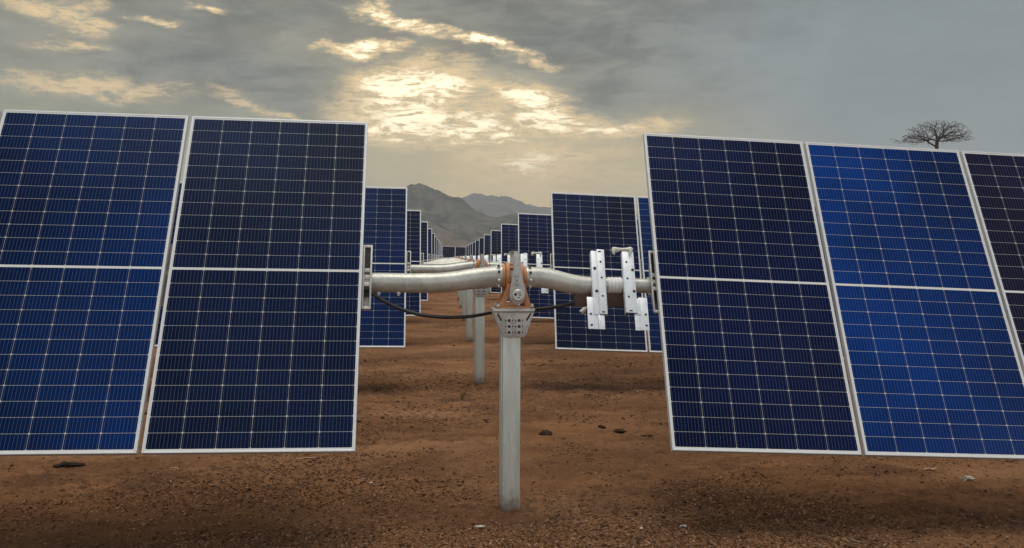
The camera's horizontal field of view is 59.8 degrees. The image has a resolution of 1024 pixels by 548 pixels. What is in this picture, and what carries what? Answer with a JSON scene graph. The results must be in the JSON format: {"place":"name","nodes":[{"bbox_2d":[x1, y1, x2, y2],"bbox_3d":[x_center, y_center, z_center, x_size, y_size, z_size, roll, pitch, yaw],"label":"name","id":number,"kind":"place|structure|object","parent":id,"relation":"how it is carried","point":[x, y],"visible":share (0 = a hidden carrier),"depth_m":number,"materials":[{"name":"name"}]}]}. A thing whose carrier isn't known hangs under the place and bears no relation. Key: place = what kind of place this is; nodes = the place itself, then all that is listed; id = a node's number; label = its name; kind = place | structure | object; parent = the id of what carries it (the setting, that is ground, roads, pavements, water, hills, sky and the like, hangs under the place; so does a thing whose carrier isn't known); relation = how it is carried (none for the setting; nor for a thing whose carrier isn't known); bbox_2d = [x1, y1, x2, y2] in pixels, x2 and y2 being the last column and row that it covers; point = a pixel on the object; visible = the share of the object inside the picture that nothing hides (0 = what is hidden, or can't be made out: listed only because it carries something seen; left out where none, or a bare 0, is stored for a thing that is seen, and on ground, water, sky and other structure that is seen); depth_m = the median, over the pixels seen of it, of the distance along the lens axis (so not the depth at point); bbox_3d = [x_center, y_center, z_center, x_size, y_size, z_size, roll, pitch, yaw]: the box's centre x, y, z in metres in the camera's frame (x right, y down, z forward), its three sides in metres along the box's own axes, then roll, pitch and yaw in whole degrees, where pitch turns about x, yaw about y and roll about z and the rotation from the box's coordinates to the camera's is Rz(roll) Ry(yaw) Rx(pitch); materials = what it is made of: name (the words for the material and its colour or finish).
{"place":"outdoors","nodes":[
{"label":"outdoors","id":0,"kind":"place"},
{"bbox_2d":[406,183,517,246],"bbox_3d":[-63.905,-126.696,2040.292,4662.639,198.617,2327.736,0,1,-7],"label":"rocky hill","id":1,"kind":"structure","parent":0,"point":[455,221],"depth_m":1971.38,"materials":[{"name":"grey stone"}]},
{"bbox_2d":[0,290,1023,547],"bbox_3d":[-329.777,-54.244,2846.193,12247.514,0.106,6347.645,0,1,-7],"label":"ground","id":2,"kind":"structure","parent":0,"point":[428,344],"depth_m":6.04,"materials":[{"name":"red soil"}]},
{"bbox_2d":[53,461,85,467],"bbox_3d":[-3.142,1.352,6.319,0.212,0.050,0.051,0,1,-14],"label":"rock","id":3,"kind":"object","parent":2,"relation":"on","point":[68,464],"visible":0.99,"depth_m":6.31,"materials":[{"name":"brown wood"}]},
{"bbox_2d":[142,296,665,428],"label":"soil clods","id":4,"kind":"object","parent":2,"relation":"on","point":[464,406],"visible":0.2,"depth_m":10.48,"materials":[{"name":"brown soil"}]},
{"bbox_2d":[442,246,464,257],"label":"solar tracker","id":5,"kind":"object","parent":2,"relation":"on","point":[449,252],"visible":0.09,"depth_m":72.98,"materials":[{"name":"glass"}]},
{"bbox_2d":[440,243,471,258],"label":"solar tracker","id":6,"kind":"object","parent":2,"relation":"on","point":[463,256],"visible":0.06,"depth_m":52.19,"materials":[{"name":"metal"}]},
{"bbox_2d":[438,241,474,258],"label":"solar tracker","id":7,"kind":"object","parent":2,"relation":"on","point":[473,248],"visible":0.06,"depth_m":46.96,"materials":[{"name":"metal"}]},
{"bbox_2d":[437,239,478,259],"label":"solar tracker","id":8,"kind":"object","parent":2,"relation":"on","point":[476,248],"visible":0.06,"depth_m":41.78,"materials":[{"name":"metal"}]},
{"bbox_2d":[435,237,483,293],"bbox_3d":[-2.520,-0.210,36.318,12.586,2.706,0.852,0,1,-9],"label":"solar tracker","id":9,"kind":"object","parent":2,"relation":"on","point":[481,245],"visible":0.09,"depth_m":36.61,"materials":[{"name":"metal"}]},
{"bbox_2d":[432,233,490,299],"bbox_3d":[-2.153,-0.109,31.122,12.586,2.705,0.853,0,1,-9],"label":"solar tracker","id":10,"kind":"object","parent":2,"relation":"on","point":[487,244],"visible":0.12,"depth_m":31.37,"materials":[{"name":"glass"}]},
{"bbox_2d":[428,228,500,307],"bbox_3d":[-1.777,-0.007,25.865,12.603,2.705,1.087,0,1,-7],"label":"solar tracker","id":11,"kind":"object","parent":2,"relation":"on","point":[496,242],"visible":0.18,"depth_m":26.13,"materials":[{"name":"glass"}]},
{"bbox_2d":[421,221,517,320],"bbox_3d":[-1.406,0.081,20.635,12.603,2.734,1.154,0,1,-7],"label":"solar tracker","id":12,"kind":"object","parent":2,"relation":"on","point":[509,237],"visible":0.13,"depth_m":20.95,"materials":[{"name":"glass"}]},
{"bbox_2d":[155,182,843,384],"bbox_3d":[-0.671,0.282,10.239,12.603,2.735,1.151,0,1,-7],"label":"solar tracker","id":13,"kind":"object","parent":2,"relation":"on","point":[583,225],"visible":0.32,"depth_m":10.38,"materials":[{"name":"glass"}]},
{"bbox_2d":[0,109,1023,510],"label":"solar tracker","id":14,"kind":"object","parent":2,"relation":"on","point":[254,281],"visible":1,"depth_m":5.08,"materials":[{"name":"glass"}]},
{"bbox_2d":[364,290,574,318],"bbox_3d":[-0.252,0.167,5.215,1.354,0.189,0.169,0,1,-11],"label":"cable","id":15,"kind":"object","parent":14,"relation":"hanging from","point":[379,298],"visible":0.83,"depth_m":5.14,"materials":[{"name":"black rubber"}]},
{"bbox_2d":[406,210,643,341],"bbox_3d":[-1.039,0.182,15.438,12.603,2.733,1.152,0,1,-7],"label":"solar tracker","id":16,"kind":"object","parent":2,"relation":"on","point":[534,232],"visible":0.14,"depth_m":15.66,"materials":[{"name":"glass"}]},
{"bbox_2d":[538,430,552,435],"bbox_3d":[0.286,1.353,7.552,0.103,0.064,0.103,-1,1,-37],"label":"earth clod","id":17,"kind":"object","parent":2,"relation":"on","point":[546,432],"visible":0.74,"depth_m":7.53,"materials":[{"name":"brown soil"}]},
{"bbox_2d":[613,428,626,432],"bbox_3d":[0.924,1.351,7.640,0.121,0.049,0.085,0,1,-7],"label":"earth clod","id":18,"kind":"object","parent":2,"relation":"on","point":[620,430],"visible":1,"depth_m":7.62,"materials":[{"name":"brown soil"}]},
{"bbox_2d":[892,120,973,148],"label":"bare tree","id":19,"kind":"object","parent":2,"relation":"on","point":[937,141],"visible":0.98,"depth_m":112.07,"materials":[{"name":"grey plant"}]},
{"bbox_2d":[959,475,974,480],"bbox_3d":[3.095,1.391,6.046,0.100,0.046,0.069,0,1,-7],"label":"crumpled scrap","id":20,"kind":"object","parent":2,"relation":"on","point":[966,478],"visible":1,"depth_m":6.04,"materials":[{"name":"white paper"}]},
{"bbox_2d":[0,375,1023,547],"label":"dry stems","id":21,"kind":"object","parent":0,"point":[638,537],"visible":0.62,"depth_m":5.31,"materials":[{"name":"brown plant"}]},
{"bbox_2d":[0,0,1023,213],"label":"sky","id":22,"kind":"structure","parent":0,"point":[526,101],"materials":[{"name":"grey"}]},
{"bbox_2d":[462,193,637,217],"bbox_3d":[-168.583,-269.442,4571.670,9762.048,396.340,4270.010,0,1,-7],"label":"hill","id":23,"kind":"structure","parent":0,"point":[493,206],"depth_m":5058.06,"materials":[{"name":"grey stone"}]}
]}

